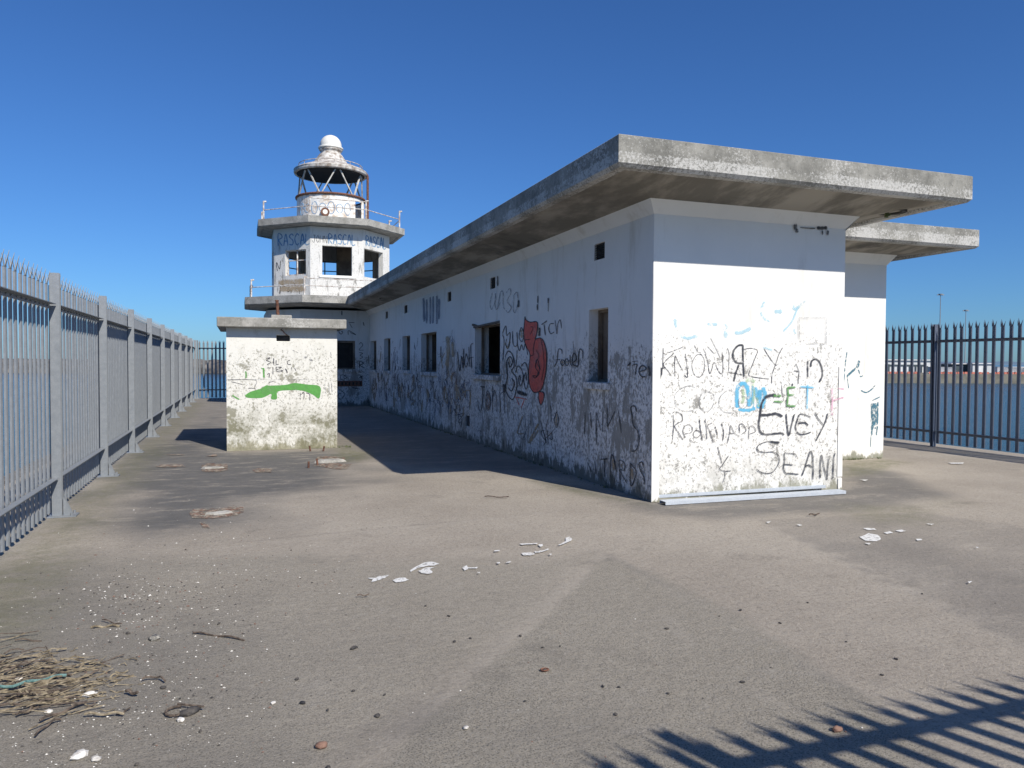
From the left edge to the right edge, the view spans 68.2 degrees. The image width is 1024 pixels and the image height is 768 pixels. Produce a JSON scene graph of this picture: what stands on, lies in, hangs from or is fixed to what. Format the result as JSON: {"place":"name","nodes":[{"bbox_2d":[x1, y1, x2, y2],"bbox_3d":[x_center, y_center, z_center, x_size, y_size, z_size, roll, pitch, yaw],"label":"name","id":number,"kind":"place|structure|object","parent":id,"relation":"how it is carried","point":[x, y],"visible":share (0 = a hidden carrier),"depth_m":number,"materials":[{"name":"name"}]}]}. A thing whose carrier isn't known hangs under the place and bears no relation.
{"place":"outdoors","nodes":[
{"label":"outdoors","id":0,"kind":"place"},
{"bbox_2d":[1,562,1006,766],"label":"gravel","id":1,"kind":"structure","parent":0,"point":[189,657],"depth_m":3.88,"materials":[{"name":"grey gravel"}]},
{"bbox_2d":[0,398,1023,767],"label":"pier deck","id":2,"kind":"structure","parent":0,"point":[602,586],"depth_m":4.64,"materials":[{"name":"concrete"}]},
{"bbox_2d":[15,705,34,714],"bbox_3d":[-2.099,1.410,3.269,0.029,0.023,0.099,1,2,12],"label":"twig","id":3,"kind":"object","parent":2,"relation":"on","point":[23,711],"visible":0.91,"depth_m":3.25,"materials":[{"name":"brown wood"}]},
{"bbox_2d":[0,674,66,687],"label":"rope","id":4,"kind":"object","parent":2,"relation":"on","point":[20,683],"visible":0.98,"depth_m":3.52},
{"bbox_2d":[0,696,80,705],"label":"twig","id":5,"kind":"object","parent":2,"relation":"on","point":[45,699],"visible":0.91,"depth_m":3.35,"materials":[{"name":"brown wood"}]},
{"bbox_2d":[34,718,60,735],"bbox_3d":[-1.927,1.416,3.127,0.026,0.020,0.152,0,2,6],"label":"twig","id":6,"kind":"object","parent":2,"relation":"on","point":[47,725],"visible":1,"depth_m":3.14,"materials":[{"name":"brown wood"}]},
{"bbox_2d":[39,701,86,720],"bbox_3d":[-1.937,1.411,3.264,0.015,0.023,0.204,1,2,27],"label":"twig","id":7,"kind":"object","parent":2,"relation":"on","point":[65,710],"visible":0.95,"depth_m":3.26,"materials":[{"name":"brown wood"}]},
{"bbox_2d":[0,631,144,729],"bbox_3d":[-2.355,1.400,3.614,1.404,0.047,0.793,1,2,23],"label":"dried reeds","id":8,"kind":"object","parent":2,"relation":"on","point":[44,682],"visible":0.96,"depth_m":3.57,"materials":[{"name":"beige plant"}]},
{"bbox_2d":[70,749,88,759],"bbox_3d":[-1.670,1.432,2.919,0.050,0.028,0.076,1,2,13],"label":"shell","id":9,"kind":"object","parent":2,"relation":"on","point":[79,754],"visible":1,"depth_m":2.91},
{"bbox_2d":[82,691,97,697],"bbox_3d":[-1.928,1.417,3.450,0.053,0.026,0.045,0,2,4],"label":"shell","id":10,"kind":"object","parent":2,"relation":"on","point":[89,693],"visible":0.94,"depth_m":3.44},
{"bbox_2d":[91,755,101,761],"bbox_3d":[-1.595,1.435,2.896,0.041,0.018,0.038,1,2,24],"label":"shell","id":11,"kind":"object","parent":2,"relation":"on","point":[96,758],"visible":1,"depth_m":2.89},
{"bbox_2d":[0,250,199,551],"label":"palisade fence","id":12,"kind":"object","parent":2,"relation":"on","point":[141,385],"visible":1,"depth_m":8.44,"materials":[{"name":"metal"}]},
{"bbox_2d":[84,711,124,715],"bbox_3d":[-1.748,1.413,3.241,0.166,0.021,0.009,0,2,-5],"label":"twig","id":13,"kind":"object","parent":2,"relation":"on","point":[106,714],"visible":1,"depth_m":3.24,"materials":[{"name":"beige wood"}]},
{"bbox_2d":[91,624,119,627],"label":"twig","id":14,"kind":"object","parent":2,"relation":"on","point":[99,626],"visible":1,"depth_m":4.33,"materials":[{"name":"brown wood"}]},
{"bbox_2d":[125,689,138,694],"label":"twig","id":15,"kind":"object","parent":2,"relation":"on","point":[131,692],"visible":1,"depth_m":3.44,"materials":[{"name":"wood"}]},
{"bbox_2d":[142,676,165,681],"bbox_3d":[-1.702,1.403,3.610,0.122,0.020,0.043,0,2,7],"label":"twig","id":16,"kind":"object","parent":2,"relation":"on","point":[163,679],"visible":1,"depth_m":3.61,"materials":[{"name":"brown wood"}]},
{"bbox_2d":[148,634,160,640],"bbox_3d":[-1.965,1.394,4.155,0.060,0.030,0.053,-1,2,-44],"label":"stone","id":17,"kind":"object","parent":2,"relation":"on","point":[154,637],"visible":1,"depth_m":4.14,"materials":[{"name":"white stone"}]},
{"bbox_2d":[176,717,184,721],"bbox_3d":[-1.411,1.428,3.216,0.041,0.017,0.030,1,2,12],"label":"shell","id":18,"kind":"object","parent":2,"relation":"on","point":[180,719],"visible":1,"depth_m":3.21},
{"bbox_2d":[164,703,203,716],"bbox_3d":[-1.431,1.423,3.283,0.154,0.035,0.106,1,2,12],"label":"seaweed","id":19,"kind":"object","parent":2,"relation":"on","point":[191,710],"visible":1,"depth_m":3.28,"materials":[{"name":"plant"}]},
{"bbox_2d":[196,340,226,397],"bbox_3d":[-6.405,-0.640,33.065,13.656,2.406,0.116,0,2,-20],"label":"palisade fence","id":20,"kind":"object","parent":2,"relation":"on","point":[211,348],"visible":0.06,"depth_m":30.97,"materials":[{"name":"metal"}]},
{"bbox_2d":[202,466,223,468],"bbox_3d":[-4.270,1.190,10.787,0.331,0.033,0.125,0,2,-20],"label":"concrete fragment","id":21,"kind":"object","parent":2,"relation":"on","point":[213,467],"visible":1,"depth_m":10.74,"materials":[{"name":"white concrete"}]},
{"bbox_2d":[205,510,232,514],"bbox_3d":[-2.933,1.290,7.571,0.275,0.028,0.100,0,2,-20],"label":"concrete fragment","id":22,"kind":"object","parent":2,"relation":"on","point":[219,512],"visible":1,"depth_m":7.55,"materials":[{"name":"beige concrete"}]},
{"bbox_2d":[193,631,244,640],"bbox_3d":[-1.626,1.398,4.197,0.342,0.022,0.020,1,2,18],"label":"twig","id":23,"kind":"object","parent":2,"relation":"on","point":[218,635],"visible":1,"depth_m":4.20,"materials":[{"name":"brown wood"}]},
{"bbox_2d":[217,300,345,450],"bbox_3d":[-4.326,-0.194,14.089,2.125,2.609,2.460,0,2,-20],"label":"concrete hut","id":24,"kind":"object","parent":2,"relation":"on","point":[281,378],"visible":1,"depth_m":13.10,"materials":[{"name":"paint"}]},
{"bbox_2d":[315,741,327,748],"bbox_3d":[-0.758,1.434,3.003,0.051,0.027,0.042,0,2,-20],"label":"stone","id":25,"kind":"object","parent":2,"relation":"on","point":[321,745],"visible":1,"depth_m":2.99,"materials":[{"name":"stone"}]},
{"bbox_2d":[244,135,404,405],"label":"lighthouse tower","id":26,"kind":"structure","parent":2,"relation":"on","point":[324,227],"depth_m":26.09,"materials":[{"name":"white paint"}]},
{"bbox_2d":[287,249,305,275],"bbox_3d":[-7.293,-4.120,25.689,0.925,0.855,0.057,1,2,27],"label":"window","id":27,"kind":"structure","parent":26,"relation":"in","point":[297,260],"depth_m":25.68,"materials":[{"name":"white metal"}]},
{"bbox_2d":[322,261,335,274],"bbox_3d":[-7.256,-4.294,29.297,1.210,0.899,0.040,0,2,-20],"label":"railing","id":28,"kind":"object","parent":26,"relation":"in","point":[324,271],"depth_m":29.29,"materials":[{"name":"metal"}]},
{"bbox_2d":[337,341,357,371],"bbox_3d":[-5.761,-0.953,26.119,0.824,1.088,0.200,0,2,-20],"label":"window","id":29,"kind":"structure","parent":26,"relation":"in","point":[345,349],"depth_m":26.18,"materials":[{"name":"black paint"}]},
{"bbox_2d":[314,458,345,462],"bbox_3d":[-2.776,1.169,11.547,0.489,0.046,0.205,0,2,-20],"label":"concrete fragment","id":30,"kind":"object","parent":2,"relation":"on","point":[330,460],"visible":0.89,"depth_m":11.49,"materials":[{"name":"white concrete"}]},
{"bbox_2d":[1,501,919,767],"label":"shell fragments","id":31,"kind":"object","parent":2,"relation":"on","point":[183,662],"visible":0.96,"depth_m":3.92,"materials":[{"name":"white"}]},
{"bbox_2d":[0,508,1014,766],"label":"stone grit","id":32,"kind":"object","parent":2,"relation":"on","point":[194,664],"visible":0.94,"depth_m":4.08,"materials":[{"name":"grey stone"}]},
{"bbox_2d":[22,502,1009,764],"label":"brick crumbs","id":33,"kind":"object","parent":2,"relation":"on","point":[204,652],"visible":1,"depth_m":4.11,"materials":[{"name":"brown brick"}]},
{"bbox_2d":[308,405,880,487],"bbox_3d":[-2.227,1.004,17.189,6.957,0.059,17.926,-1,2,-38],"label":"moss","id":34,"kind":"object","parent":2,"relation":"on","point":[540,462],"visible":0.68,"depth_m":12.30,"materials":[{"name":"plant"}]},
{"bbox_2d":[348,134,978,501],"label":"flat roofed building","id":35,"kind":"structure","parent":2,"relation":"on","point":[649,319],"depth_m":9.00,"materials":[{"name":"white paint"}]},
{"bbox_2d":[368,341,376,372],"bbox_3d":[-4.619,-0.924,25.561,0.260,1.062,1.332,0,2,-20],"label":"window","id":36,"kind":"structure","parent":35,"relation":"in","point":[374,371],"depth_m":26.13,"materials":[{"name":"white paint"}]},
{"bbox_2d":[382,339,390,373],"bbox_3d":[-3.752,-0.857,23.159,0.260,1.076,1.163,0,2,-20],"label":"window","id":37,"kind":"structure","parent":35,"relation":"in","point":[385,372],"depth_m":23.64,"materials":[{"name":"white paint"}]},
{"bbox_2d":[400,336,409,373],"bbox_3d":[-2.802,-0.795,20.527,0.260,1.017,1.101,0,2,-20],"label":"window","id":38,"kind":"structure","parent":35,"relation":"in","point":[407,371],"depth_m":20.98,"materials":[{"name":"white paint"}]},
{"bbox_2d":[419,333,436,375],"bbox_3d":[-1.940,-0.712,18.102,0.235,1.029,1.654,0,2,-20],"label":"window","id":39,"kind":"structure","parent":35,"relation":"in","point":[428,373],"depth_m":18.82,"materials":[{"name":"white paint"}]},
{"bbox_2d":[471,324,500,380],"bbox_3d":[-0.402,-0.582,13.841,0.235,1.011,1.590,0,2,-20],"label":"window","id":40,"kind":"structure","parent":35,"relation":"in","point":[488,376],"depth_m":14.24,"materials":[{"name":"white paint"}]},
{"bbox_2d":[583,309,609,389],"bbox_3d":[1.157,-0.442,9.560,0.260,1.016,0.642,0,2,-20],"label":"window","id":41,"kind":"structure","parent":35,"relation":"in","point":[602,314],"depth_m":9.78,"materials":[{"name":"white paint"}]},
{"bbox_2d":[659,485,825,497],"bbox_3d":[2.679,1.236,8.757,2.266,0.035,0.090,0,2,-19],"label":"steel channel","id":42,"kind":"object","parent":2,"relation":"on","point":[745,491],"visible":0.83,"depth_m":8.71,"materials":[{"name":"white metal"}]},
{"bbox_2d":[659,489,845,504],"bbox_3d":[2.774,1.279,8.579,2.412,0.035,0.130,0,2,-19],"label":"steel channel","id":43,"kind":"object","parent":2,"relation":"on","point":[747,497],"visible":1,"depth_m":8.50,"materials":[{"name":"white metal"}]},
{"bbox_2d":[831,725,842,732],"bbox_3d":[1.358,1.440,3.154,0.051,0.025,0.034,0,2,-20],"label":"stone","id":44,"kind":"object","parent":2,"relation":"on","point":[836,728],"visible":1,"depth_m":3.15,"materials":[{"name":"stone"}]},
{"bbox_2d":[884,319,1023,452],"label":"palisade fence","id":45,"kind":"object","parent":2,"relation":"on","point":[934,431],"visible":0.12,"depth_m":13.82,"materials":[{"name":"metal"}]},
{"bbox_2d":[0,0,1023,361],"label":"sky","id":46,"kind":"structure","parent":0,"point":[144,143],"materials":[{"name":"blue"}]},
{"bbox_2d":[3,365,1023,475],"bbox_3d":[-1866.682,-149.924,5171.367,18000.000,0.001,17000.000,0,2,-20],"label":"water","id":47,"kind":"structure","parent":0,"point":[996,414],"depth_m":87.75,"materials":[{"name":"blue liquid"}]},
{"bbox_2d":[4,445,75,485],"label":"pier body","id":48,"kind":"structure","parent":47,"relation":"in","point":[29,468],"depth_m":12.95,"materials":[{"name":"grey concrete"}]},
{"bbox_2d":[2,358,225,373],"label":"breakwater","id":49,"kind":"object","parent":47,"relation":"in","point":[193,366],"visible":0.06,"depth_m":331.84,"materials":[{"name":"grey concrete"}]},
{"bbox_2d":[888,359,929,372],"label":"warehouse","id":50,"kind":"structure","parent":0,"point":[902,365],"depth_m":259.99,"materials":[{"name":"white metal"}]},
{"bbox_2d":[884,373,1023,383],"bbox_3d":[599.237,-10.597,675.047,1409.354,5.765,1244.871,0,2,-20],"label":"quay","id":51,"kind":"structure","parent":0,"point":[997,378],"depth_m":225.12,"materials":[{"name":"concrete"}]},
{"bbox_2d":[937,294,943,325],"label":"floodlight mast","id":52,"kind":"object","parent":51,"relation":"on","point":[940,307],"visible":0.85,"depth_m":254.32,"materials":[{"name":"metal"}]},
{"bbox_2d":[941,367,951,371],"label":"van","id":53,"kind":"object","parent":51,"relation":"on","point":[949,369],"visible":0.22,"depth_m":234.15,"materials":[{"name":"paint"}]},
{"bbox_2d":[941,363,967,371],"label":"warehouse","id":54,"kind":"structure","parent":51,"relation":"on","point":[965,368],"depth_m":270.04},
{"bbox_2d":[941,363,990,372],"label":"warehouse","id":55,"kind":"structure","parent":51,"relation":"on","point":[981,367],"depth_m":267.04,"materials":[{"name":"white metal"}]},
{"bbox_2d":[963,310,968,362],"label":"floodlight mast","id":56,"kind":"object","parent":51,"relation":"on","point":[965,337],"visible":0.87,"depth_m":284.55,"materials":[{"name":"metal"}]},
{"bbox_2d":[995,367,1007,372],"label":"van","id":57,"kind":"object","parent":51,"relation":"on","point":[997,369],"visible":0.39,"depth_m":254.15,"materials":[{"name":"paint"}]},
{"bbox_2d":[1012,367,1023,373],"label":"van","id":58,"kind":"object","parent":51,"relation":"on","point":[1014,370],"visible":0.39,"depth_m":238.15,"materials":[{"name":"paint"}]},
{"bbox_2d":[941,361,1023,365],"bbox_3d":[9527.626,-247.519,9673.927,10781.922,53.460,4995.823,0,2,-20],"label":"hills","id":59,"kind":"structure","parent":0,"point":[1007,363],"depth_m":9325.02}
]}

